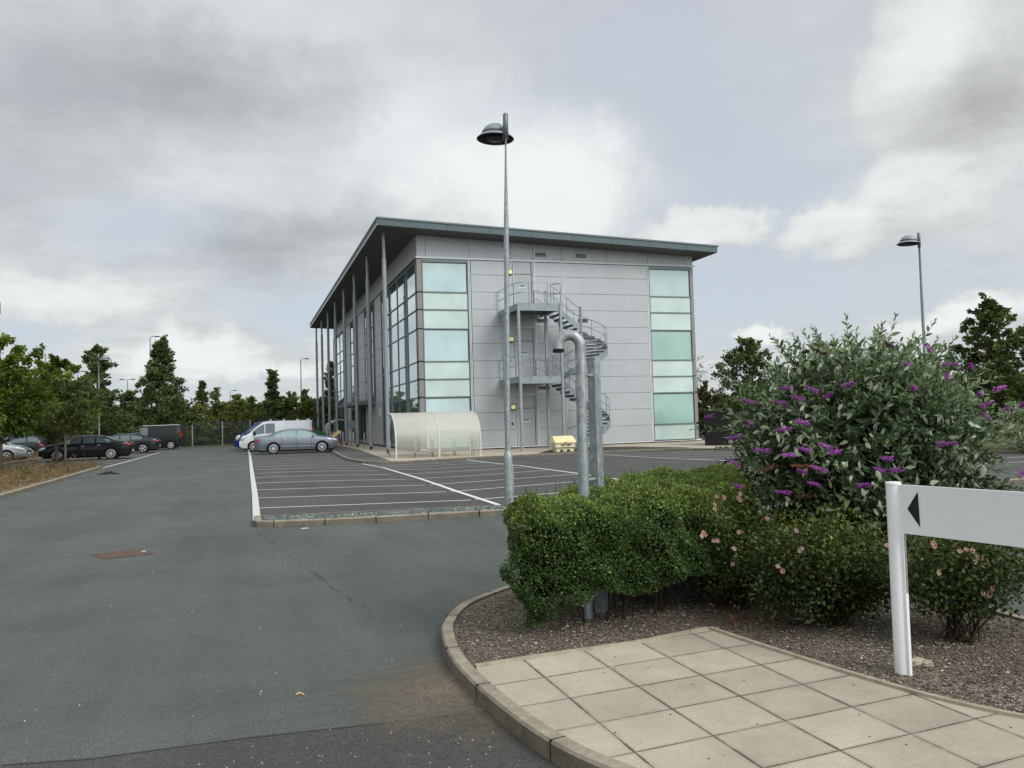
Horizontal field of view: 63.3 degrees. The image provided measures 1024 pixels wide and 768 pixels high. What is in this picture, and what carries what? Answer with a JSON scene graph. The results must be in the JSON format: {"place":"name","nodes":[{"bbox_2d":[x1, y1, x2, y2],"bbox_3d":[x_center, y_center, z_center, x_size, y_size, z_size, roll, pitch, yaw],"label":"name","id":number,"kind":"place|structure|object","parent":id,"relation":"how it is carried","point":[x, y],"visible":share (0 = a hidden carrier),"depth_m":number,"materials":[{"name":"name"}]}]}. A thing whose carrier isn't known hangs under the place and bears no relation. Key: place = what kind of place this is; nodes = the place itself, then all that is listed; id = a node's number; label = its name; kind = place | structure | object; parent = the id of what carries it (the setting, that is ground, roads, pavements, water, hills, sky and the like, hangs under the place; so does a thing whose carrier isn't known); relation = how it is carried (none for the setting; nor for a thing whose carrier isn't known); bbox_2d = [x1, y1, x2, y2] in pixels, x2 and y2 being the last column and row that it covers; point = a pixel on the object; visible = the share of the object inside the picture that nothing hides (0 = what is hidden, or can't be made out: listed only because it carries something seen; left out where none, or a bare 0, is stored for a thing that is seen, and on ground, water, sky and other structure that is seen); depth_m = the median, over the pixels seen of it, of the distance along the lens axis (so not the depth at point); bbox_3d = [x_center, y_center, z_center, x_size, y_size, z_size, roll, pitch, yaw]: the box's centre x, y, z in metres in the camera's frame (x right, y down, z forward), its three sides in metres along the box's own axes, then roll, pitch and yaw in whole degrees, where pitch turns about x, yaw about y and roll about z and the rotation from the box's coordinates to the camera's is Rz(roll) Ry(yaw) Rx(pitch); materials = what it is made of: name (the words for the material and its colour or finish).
{"place":"outdoors","nodes":[
{"label":"outdoors","id":0,"kind":"place"},
{"bbox_2d":[6,457,40,462],"bbox_3d":[-30.572,4.725,53.816,1.280,0.001,28.500,-1,-3,-18],"label":"planting strip","id":1,"kind":"object","parent":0,"point":[21,459],"depth_m":48.58,"materials":[{"name":"soil"}]},
{"bbox_2d":[3,450,38,462],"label":"dry weeds","id":2,"kind":"object","parent":1,"relation":"on","point":[16,458],"visible":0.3,"depth_m":47.54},
{"bbox_2d":[32,379,97,444],"bbox_3d":[-32.390,2.289,58.885,5.729,6.077,5.900,0,-3,-33],"label":"tree","id":3,"kind":"object","parent":1,"relation":"on","point":[50,440],"visible":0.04,"depth_m":58.68,"materials":[{"name":"green plant"}]},
{"bbox_2d":[0,466,96,493],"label":"planting strip","id":4,"kind":"object","parent":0,"point":[20,484],"visible":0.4,"depth_m":26.77,"materials":[{"name":"soil"}]},
{"bbox_2d":[0,332,75,473],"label":"tree","id":5,"kind":"object","parent":4,"relation":"on","point":[17,420],"visible":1,"depth_m":31.96,"materials":[{"name":"green plant"}]},
{"bbox_2d":[0,453,105,491],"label":"dry weeds","id":6,"kind":"object","parent":4,"relation":"on","point":[57,471],"visible":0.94,"depth_m":29.84,"materials":[{"name":"plant"}]},
{"bbox_2d":[33,375,105,466],"bbox_3d":[-19.525,1.780,36.221,3.313,4.396,3.378,-1,-3,-18],"label":"tree","id":7,"kind":"object","parent":4,"relation":"on","point":[70,414],"visible":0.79,"depth_m":36.06,"materials":[{"name":"green plant"}]},
{"bbox_2d":[3,448,168,467],"bbox_3d":[-35.727,4.901,52.571,24.100,0.001,37.700,-1,-3,-18],"label":"parking area","id":8,"kind":"object","parent":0,"point":[134,455],"visible":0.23,"depth_m":47.72,"materials":[{"name":"asphalt"}]},
{"bbox_2d":[3,442,31,460],"bbox_3d":[-31.040,3.883,48.714,4.823,1.435,2.230,-1,-3,-18],"label":"parked car","id":9,"kind":"object","parent":8,"relation":"on","point":[13,448],"visible":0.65,"depth_m":48.53,"materials":[{"name":"silver paint"}]},
{"bbox_2d":[2,435,48,456],"bbox_3d":[-33.457,4.168,55.495,4.223,1.590,2.190,-1,-3,-18],"label":"parked car","id":10,"kind":"object","parent":8,"relation":"on","point":[35,442],"visible":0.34,"depth_m":55.15,"materials":[{"name":"grey paint"}]},
{"bbox_2d":[8,353,103,462],"bbox_3d":[-24.359,1.409,44.235,4.710,6.108,4.915,-1,-3,-18],"label":"tree","id":11,"kind":"object","parent":8,"relation":"on","point":[55,365],"visible":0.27,"depth_m":43.92,"materials":[{"name":"green plant"}]},
{"bbox_2d":[38,435,134,460],"bbox_3d":[-24.549,3.668,48.078,4.823,1.435,2.230,-1,-3,-18],"label":"parked car","id":12,"kind":"object","parent":8,"relation":"on","point":[89,446],"visible":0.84,"depth_m":47.39,"materials":[{"name":"black paint"}]},
{"bbox_2d":[98,354,110,458],"bbox_3d":[-23.991,1.360,49.047,0.686,6.300,0.686,-3,-3,21],"label":"street lamp","id":13,"kind":"object","parent":8,"relation":"on","point":[105,358],"visible":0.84,"depth_m":48.94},
{"bbox_2d":[81,343,141,435],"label":"tree","id":14,"kind":"object","parent":8,"relation":"on","point":[120,420],"visible":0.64,"depth_m":65.11,"materials":[{"name":"green plant"}]},
{"bbox_2d":[110,433,160,452],"bbox_3d":[-27.805,4.256,59.515,4.823,1.435,2.230,-1,-3,-18],"label":"parked car","id":15,"kind":"object","parent":8,"relation":"on","point":[143,444],"visible":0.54,"depth_m":59.12,"materials":[{"name":"grey paint"}]},
{"bbox_2d":[130,424,182,448],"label":"parked van","id":16,"kind":"object","parent":8,"relation":"on","point":[170,436],"visible":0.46,"depth_m":67.26,"materials":[{"name":"black paint"}]},
{"bbox_2d":[176,441,344,447],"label":"grass verge","id":17,"kind":"object","parent":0,"point":[227,444],"depth_m":77.04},
{"bbox_2d":[118,389,142,427],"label":"tree","id":18,"kind":"object","parent":17,"relation":"on","point":[129,396],"visible":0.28,"depth_m":81.98,"materials":[{"name":"green plant"}]},
{"bbox_2d":[116,334,206,444],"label":"tree","id":19,"kind":"object","parent":17,"relation":"on","point":[160,368],"visible":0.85,"depth_m":76.32,"materials":[{"name":"green plant"}]},
{"bbox_2d":[173,403,224,445],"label":"shrub","id":20,"kind":"object","parent":17,"relation":"on","point":[198,409],"visible":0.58,"depth_m":81.91,"materials":[{"name":"green plant"}]},
{"bbox_2d":[206,400,237,443],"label":"shrub","id":21,"kind":"object","parent":17,"relation":"on","point":[218,408],"visible":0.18,"depth_m":86.19,"materials":[{"name":"green plant"}]},
{"bbox_2d":[232,402,272,426],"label":"shrub","id":22,"kind":"object","parent":17,"relation":"on","point":[251,406],"visible":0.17,"depth_m":88.31,"materials":[{"name":"green plant"}]},
{"bbox_2d":[183,418,334,445],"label":"fence","id":23,"kind":"object","parent":17,"relation":"on","point":[209,440],"visible":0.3,"depth_m":76.83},
{"bbox_2d":[245,398,293,427],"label":"shrub","id":24,"kind":"object","parent":17,"relation":"on","point":[274,410],"visible":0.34,"depth_m":85.94,"materials":[{"name":"green plant"}]},
{"bbox_2d":[262,369,284,415],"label":"tree","id":25,"kind":"object","parent":17,"relation":"on","point":[273,379],"visible":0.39,"depth_m":92.13,"materials":[{"name":"green plant"}]},
{"bbox_2d":[277,397,304,420],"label":"shrub","id":26,"kind":"object","parent":17,"relation":"on","point":[289,404],"visible":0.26,"depth_m":88.43,"materials":[{"name":"green plant"}]},
{"bbox_2d":[289,396,326,431],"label":"shrub","id":27,"kind":"object","parent":17,"relation":"on","point":[309,410],"visible":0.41,"depth_m":88.12,"materials":[{"name":"green plant"}]},
{"bbox_2d":[310,399,334,435],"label":"shrub","id":28,"kind":"object","parent":17,"relation":"on","point":[326,411],"visible":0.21,"depth_m":90.53,"materials":[{"name":"green plant"}]},
{"bbox_2d":[333,445,389,460],"bbox_3d":[-14.716,4.844,64.979,1.854,0.195,58.964,-1,-3,-18],"label":"gravel bed","id":29,"kind":"object","parent":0,"point":[348,452],"visible":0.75,"depth_m":43.67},
{"bbox_2d":[0,446,1023,765],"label":"road","id":30,"kind":"structure","parent":0,"point":[182,634],"depth_m":7.32,"materials":[{"name":"asphalt"}]},
{"bbox_2d":[0,465,100,498],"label":"kerb","id":31,"kind":"structure","parent":30,"relation":"on","point":[21,490],"depth_m":25.42,"materials":[{"name":"concrete"}]},
{"bbox_2d":[92,548,155,558],"bbox_3d":[-5.059,2.204,10.810,0.617,0.012,0.668,0,-3,-40],"label":"manhole cover","id":32,"kind":"object","parent":30,"relation":"on","point":[126,553],"visible":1,"depth_m":10.80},
{"bbox_2d":[2,710,486,764],"bbox_3d":[-1.282,1.817,4.268,2.418,0.001,0.062,-1,-3,-13],"label":"road seam","id":33,"kind":"object","parent":30,"relation":"on","point":[235,739],"visible":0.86,"depth_m":4.25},
{"bbox_2d":[7,550,493,767],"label":"loose grit","id":34,"kind":"object","parent":30,"relation":"on","point":[329,729],"visible":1,"depth_m":4.25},
{"bbox_2d":[0,711,560,767],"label":"road patch","id":35,"kind":"object","parent":30,"relation":"on","point":[382,747],"visible":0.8,"depth_m":4.07,"materials":[{"name":"asphalt"}]},
{"bbox_2d":[372,665,495,725],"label":"road dirt","id":36,"kind":"structure","parent":30,"relation":"on","point":[453,691],"depth_m":4.85,"materials":[{"name":"soil"}]},
{"bbox_2d":[327,448,769,463],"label":"kerb","id":37,"kind":"structure","parent":30,"relation":"on","point":[388,462],"depth_m":40.57,"materials":[{"name":"concrete"}]},
{"bbox_2d":[254,478,1023,526],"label":"kerb","id":38,"kind":"structure","parent":30,"relation":"on","point":[258,522],"depth_m":13.48,"materials":[{"name":"concrete"}]},
{"bbox_2d":[696,354,716,403],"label":"tree","id":39,"kind":"object","parent":30,"relation":"on","point":[699,379],"visible":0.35,"depth_m":74.58,"materials":[{"name":"green plant"}]},
{"bbox_2d":[441,581,1023,767],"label":"kerb","id":40,"kind":"structure","parent":30,"relation":"on","point":[523,725],"depth_m":4.30,"materials":[{"name":"concrete"}]},
{"bbox_2d":[446,591,564,760],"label":"kerb joints","id":41,"kind":"object","parent":40,"relation":"on","point":[550,740],"visible":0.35,"depth_m":3.92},
{"bbox_2d":[698,335,784,418],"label":"tree","id":42,"kind":"object","parent":30,"relation":"on","point":[736,358],"visible":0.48,"depth_m":71.07,"materials":[{"name":"green plant"}]},
{"bbox_2d":[987,450,1023,452],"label":"kerb","id":43,"kind":"structure","parent":30,"relation":"on","point":[1006,451],"depth_m":28.69,"materials":[{"name":"concrete"}]},
{"bbox_2d":[0,0,1023,413],"label":"sky","id":44,"kind":"structure","parent":0,"point":[202,174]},
{"bbox_2d":[338,440,741,460],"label":"pavement","id":45,"kind":"structure","parent":0,"point":[402,455],"depth_m":44.53,"materials":[{"name":"concrete"}]},
{"bbox_2d":[387,411,481,457],"bbox_3d":[-3.819,2.472,40.712,4.450,2.255,2.202,-1,-3,-18],"label":"cycle shelter","id":46,"kind":"object","parent":45,"relation":"on","point":[429,427],"visible":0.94,"depth_m":40.03,"materials":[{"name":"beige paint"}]},
{"bbox_2d":[310,216,718,452],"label":"office building","id":47,"kind":"structure","parent":45,"relation":"on","point":[407,313],"depth_m":48.45,"materials":[{"name":"grey metal"}]},
{"bbox_2d":[333,331,344,440],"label":"window","id":48,"kind":"structure","parent":47,"relation":"in","point":[340,338],"depth_m":82.12,"materials":[{"name":"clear glass"}]},
{"bbox_2d":[350,320,358,401],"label":"window","id":49,"kind":"structure","parent":47,"relation":"in","point":[351,325],"depth_m":72.66,"materials":[{"name":"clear glass"}]},
{"bbox_2d":[352,408,365,442],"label":"entrance door","id":50,"kind":"structure","parent":47,"relation":"in","point":[362,410],"depth_m":67.76,"materials":[{"name":"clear glass"}]},
{"bbox_2d":[364,301,375,400],"bbox_3d":[-10.734,-2.296,62.717,0.080,7.285,5.200,-1,-3,-18],"label":"window","id":51,"kind":"structure","parent":47,"relation":"in","point":[372,322],"depth_m":61.75,"materials":[{"name":"grey glass"}]},
{"bbox_2d":[380,260,419,449],"bbox_3d":[-7.051,-1.307,51.334,0.080,10.455,12.200,-1,-3,-18],"label":"window","id":52,"kind":"structure","parent":47,"relation":"in","point":[401,294],"depth_m":49.98,"materials":[{"name":"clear glass"}]},
{"bbox_2d":[421,258,472,449],"bbox_3d":[-3.574,-1.664,45.729,2.610,10.485,0.080,-1,-3,-18],"label":"window","id":53,"kind":"structure","parent":47,"relation":"in","point":[446,332],"depth_m":45.76,"materials":[{"name":"green glass"}]},
{"bbox_2d":[512,261,532,303],"bbox_3d":[0.607,-5.585,47.299,1.145,2.900,0.080,-1,-3,-18],"label":"door","id":54,"kind":"structure","parent":47,"relation":"in","point":[521,270],"depth_m":47.30,"materials":[{"name":"white paint"}]},
{"bbox_2d":[514,327,534,376],"bbox_3d":[0.718,-1.770,47.135,1.145,2.900,0.080,-1,-3,-18],"label":"door","id":55,"kind":"structure","parent":47,"relation":"in","point":[527,333],"depth_m":47.16,"materials":[{"name":"white paint"}]},
{"bbox_2d":[516,394,536,445],"bbox_3d":[0.828,2.035,46.970,1.145,2.900,0.080,-1,-3,-18],"label":"door","id":56,"kind":"structure","parent":47,"relation":"in","point":[529,402],"depth_m":46.98,"materials":[{"name":"white paint"}]},
{"bbox_2d":[648,266,696,440],"bbox_3d":[9.650,-1.862,49.990,2.800,10.485,0.080,-1,-3,-18],"label":"window","id":57,"kind":"structure","parent":47,"relation":"in","point":[669,287],"depth_m":49.99,"materials":[{"name":"green glass"}]},
{"bbox_2d":[497,282,609,451],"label":"spiral staircase","id":58,"kind":"structure","parent":45,"relation":"on","point":[544,309],"depth_m":44.87,"materials":[{"name":"metal"}]},
{"bbox_2d":[704,408,762,445],"bbox_3d":[12.057,2.286,43.935,2.460,1.988,5.610,0,-3,-29],"label":"timber enclosure","id":59,"kind":"object","parent":45,"relation":"on","point":[713,438],"visible":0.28,"depth_m":44.18,"materials":[{"name":"wood"}]},
{"bbox_2d":[538,447,686,453],"bbox_3d":[4.390,3.435,43.635,9.129,0.075,4.668,-1,-3,-11],"label":"gravel bed","id":60,"kind":"object","parent":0,"point":[612,449],"visible":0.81,"depth_m":43.37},
{"bbox_2d":[550,436,575,451],"bbox_3d":[2.634,3.089,42.678,1.180,0.840,0.779,-1,-3,-18],"label":"salt bin","id":61,"kind":"object","parent":60,"relation":"on","point":[562,443],"visible":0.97,"depth_m":42.45,"materials":[{"name":"plastic"}]},
{"bbox_2d":[247,435,1023,514],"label":"parking area","id":62,"kind":"object","parent":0,"point":[331,468],"visible":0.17,"depth_m":24.55,"materials":[{"name":"asphalt"}]},
{"bbox_2d":[234,422,261,447],"bbox_3d":[-17.672,3.723,60.382,4.830,1.990,2.310,-1,-3,-18],"label":"parked van","id":63,"kind":"object","parent":62,"relation":"on","point":[246,432],"visible":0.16,"depth_m":59.02,"materials":[{"name":"blue paint"}]},
{"bbox_2d":[248,450,259,520],"bbox_3d":[-11.809,3.548,37.481,0.200,0.001,49.150,-1,-3,-18],"label":"road edge line","id":64,"kind":"object","parent":62,"relation":"on","point":[255,506],"visible":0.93,"depth_m":20.24,"materials":[{"name":"paint"}]},
{"bbox_2d":[239,418,313,451],"bbox_3d":[-15.793,3.414,55.743,4.830,2.098,2.310,-1,-3,-18],"label":"parked van","id":65,"kind":"object","parent":62,"relation":"on","point":[246,442],"visible":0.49,"depth_m":54.82,"materials":[{"name":"white paint"}]},
{"bbox_2d":[253,428,337,453],"bbox_3d":[-12.859,3.373,49.432,4.823,1.465,2.230,-1,-3,-18],"label":"parked car","id":66,"kind":"object","parent":62,"relation":"on","point":[297,439],"visible":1,"depth_m":48.60,"materials":[{"name":"silver paint"}]},
{"bbox_2d":[252,453,462,507],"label":"bay lines","id":67,"kind":"object","parent":62,"relation":"on","point":[334,487],"visible":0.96,"depth_m":18.93,"materials":[{"name":"paint"}]},
{"bbox_2d":[405,461,577,499],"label":"bay lines","id":68,"kind":"object","parent":62,"relation":"on","point":[489,480],"visible":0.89,"depth_m":23.10,"materials":[{"name":"paint"}]},
{"bbox_2d":[365,460,620,504],"bbox_3d":[-1.107,2.891,27.099,5.520,0.200,22.702,-1,-3,-18],"label":"bay divider line","id":69,"kind":"object","parent":62,"relation":"on","point":[488,501],"visible":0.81,"depth_m":21.53,"materials":[{"name":"paint"}]},
{"bbox_2d":[261,473,1000,516],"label":"parking bay markings","id":70,"kind":"structure","parent":62,"relation":"on","point":[396,509],"depth_m":14.39,"materials":[{"name":"paint"}]},
{"bbox_2d":[729,390,771,415],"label":"shrub","id":71,"kind":"object","parent":62,"relation":"on","point":[733,405],"visible":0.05,"depth_m":65.39,"materials":[{"name":"green plant"}]},
{"bbox_2d":[897,232,925,354],"bbox_3d":[12.725,-1.183,26.321,0.690,7.300,0.690,-4,-3,40],"label":"street lamp","id":72,"kind":"object","parent":62,"relation":"on","point":[908,240],"visible":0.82,"depth_m":26.39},
{"bbox_2d":[261,474,1023,519],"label":"gravel strip","id":73,"kind":"object","parent":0,"point":[1010,476],"visible":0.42,"depth_m":17.45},
{"bbox_2d":[263,505,506,519],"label":"gravel chips","id":74,"kind":"object","parent":73,"relation":"on","point":[333,515],"visible":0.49,"depth_m":13.98,"materials":[{"name":"gravel"}]},
{"bbox_2d":[477,113,513,505],"bbox_3d":[-0.203,-1.292,15.050,0.689,7.150,0.768,-1,-3,-18],"label":"street lamp","id":75,"kind":"object","parent":73,"relation":"on","point":[494,134],"visible":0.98,"depth_m":14.74,"materials":[{"name":"metal"}]},
{"bbox_2d":[453,574,1023,712],"bbox_3d":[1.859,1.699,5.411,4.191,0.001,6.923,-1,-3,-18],"label":"planting bed","id":76,"kind":"object","parent":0,"point":[855,647],"visible":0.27,"depth_m":5.66,"materials":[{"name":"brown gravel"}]},
{"bbox_2d":[553,330,592,618],"bbox_3d":[0.470,0.695,6.395,0.250,2.238,0.145,-2,-3,16],"label":"vent pipe","id":77,"kind":"object","parent":76,"relation":"on","point":[576,338],"visible":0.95,"depth_m":6.38,"materials":[{"name":"metal"}]},
{"bbox_2d":[474,626,708,669],"bbox_3d":[0.585,1.734,5.428,1.764,0.052,0.087,-1,-3,-25],"label":"path edging","id":78,"kind":"object","parent":76,"relation":"on","point":[540,655],"visible":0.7,"depth_m":5.37,"materials":[{"name":"concrete"}]},
{"bbox_2d":[586,358,607,612],"bbox_3d":[0.630,0.800,6.476,0.080,2.014,0.212,-4,-3,41],"label":"steel post","id":79,"kind":"object","parent":76,"relation":"on","point":[593,375],"visible":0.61,"depth_m":6.51,"materials":[{"name":"metal"}]},
{"bbox_2d":[499,461,756,627],"bbox_3d":[1.333,1.263,7.195,1.574,1.108,4.003,-3,-3,30],"label":"hedge","id":80,"kind":"object","parent":76,"relation":"on","point":[638,529],"visible":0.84,"depth_m":5.97,"materials":[{"name":"green plant"}]},
{"bbox_2d":[682,478,810,609],"bbox_3d":[1.746,1.253,6.534,1.145,1.012,0.974,-1,-3,-18],"label":"rose bush","id":81,"kind":"object","parent":76,"relation":"on","point":[728,578],"visible":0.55,"depth_m":6.41,"materials":[{"name":"green plant"}]},
{"bbox_2d":[656,595,877,643],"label":"dead leaves","id":82,"kind":"object","parent":76,"relation":"on","point":[735,624],"visible":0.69,"depth_m":6.00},
{"bbox_2d":[783,602,826,623],"bbox_3d":[2.032,1.589,5.803,0.338,0.164,0.196,0,-3,-36],"label":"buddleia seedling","id":83,"kind":"object","parent":76,"relation":"on","point":[810,621],"visible":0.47,"depth_m":5.77,"materials":[{"name":"green plant"}]},
{"bbox_2d":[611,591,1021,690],"bbox_3d":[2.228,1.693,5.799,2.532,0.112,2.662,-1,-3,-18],"label":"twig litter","id":84,"kind":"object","parent":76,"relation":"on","point":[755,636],"visible":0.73,"depth_m":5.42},
{"bbox_2d":[732,486,914,584],"bbox_3d":[2.453,1.283,6.716,1.567,0.928,1.202,-1,-3,-18],"label":"rose bush","id":85,"kind":"object","parent":76,"relation":"on","point":[808,522],"visible":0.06,"depth_m":6.53,"materials":[{"name":"green plant"}]},
{"bbox_2d":[733,494,916,629],"bbox_3d":[2.243,1.257,5.951,1.505,0.925,0.991,-1,-3,-18],"label":"rose bush","id":86,"kind":"object","parent":76,"relation":"on","point":[831,581],"visible":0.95,"depth_m":5.75,"materials":[{"name":"green plant"}]},
{"bbox_2d":[688,312,1023,595],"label":"buddleia bush","id":87,"kind":"object","parent":76,"relation":"on","point":[870,425],"visible":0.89,"depth_m":6.53,"materials":[{"name":"green plant"}]},
{"bbox_2d":[709,627,1023,718],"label":"path edging","id":88,"kind":"object","parent":76,"relation":"on","point":[903,688],"visible":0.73,"depth_m":4.57,"materials":[{"name":"concrete"}]},
{"bbox_2d":[912,657,933,667],"bbox_3d":[2.393,1.640,4.887,0.157,0.073,0.088,-2,-2,1],"label":"stone","id":89,"kind":"object","parent":76,"relation":"on","point":[920,662],"visible":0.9,"depth_m":4.86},
{"bbox_2d":[860,531,1023,644],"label":"rose bush","id":90,"kind":"object","parent":76,"relation":"on","point":[976,582],"visible":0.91,"depth_m":5.27,"materials":[{"name":"green plant"}]},
{"bbox_2d":[885,481,1023,675],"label":"direction sign","id":91,"kind":"object","parent":76,"relation":"on","point":[996,517],"visible":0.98,"depth_m":4.59,"materials":[{"name":"metal"}]},
{"bbox_2d":[476,630,1023,767],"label":"footpath","id":92,"kind":"structure","parent":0,"point":[720,707],"depth_m":4.17,"materials":[{"name":"concrete"}]},
{"bbox_2d":[968,424,1023,449],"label":"planting strip","id":93,"kind":"object","parent":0,"point":[1003,446],"depth_m":34.77,"materials":[{"name":"green plant"}]},
{"bbox_2d":[942,292,1023,434],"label":"tree","id":94,"kind":"object","parent":93,"relation":"on","point":[991,314],"visible":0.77,"depth_m":43.97,"materials":[{"name":"green plant"}]},
{"bbox_2d":[981,326,1023,424],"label":"tree","id":95,"kind":"object","parent":93,"relation":"on","point":[1017,358],"visible":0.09,"depth_m":45.63,"materials":[{"name":"green plant"}]},
{"bbox_2d":[992,401,1023,453],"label":"shrub","id":96,"kind":"object","parent":93,"relation":"on","point":[1015,414],"visible":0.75,"depth_m":28.81,"materials":[{"name":"green plant"}]},
{"label":"ground","id":97,"kind":"structure","parent":0,"visible":0},
{"bbox_2d":[190,380,210,427],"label":"tree","id":98,"kind":"object","parent":97,"relation":"on","point":[201,394],"visible":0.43,"depth_m":96.40,"materials":[{"name":"green plant"}]},
{"bbox_2d":[209,387,221,408],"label":"tree","id":99,"kind":"object","parent":97,"relation":"on","point":[215,395],"visible":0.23,"depth_m":97.10,"materials":[{"name":"green plant"}]},
{"bbox_2d":[226,394,245,415],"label":"tree","id":100,"kind":"object","parent":97,"relation":"on","point":[236,397],"visible":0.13,"depth_m":100.44,"materials":[{"name":"green plant"}]},
{"bbox_2d":[212,399,261,443],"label":"shrub","id":101,"kind":"object","parent":97,"relation":"on","point":[232,412],"visible":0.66,"depth_m":84.49,"materials":[{"name":"green plant"}]},
{"bbox_2d":[283,391,301,411],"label":"tree","id":102,"kind":"object","parent":97,"relation":"on","point":[294,394],"visible":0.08,"depth_m":100.36,"materials":[{"name":"green plant"}]},
{"bbox_2d":[297,389,310,407],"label":"tree","id":103,"kind":"object","parent":97,"relation":"on","point":[304,396],"visible":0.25,"depth_m":104.84,"materials":[{"name":"green plant"}]},
{"bbox_2d":[319,361,333,405],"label":"tree","id":104,"kind":"object","parent":97,"relation":"on","point":[331,382],"visible":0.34,"depth_m":94.93,"materials":[{"name":"green plant"}]},
{"bbox_2d":[696,384,724,436],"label":"shrub","id":105,"kind":"object","parent":97,"relation":"on","point":[704,395],"visible":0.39,"depth_m":65.25,"materials":[{"name":"green plant"}]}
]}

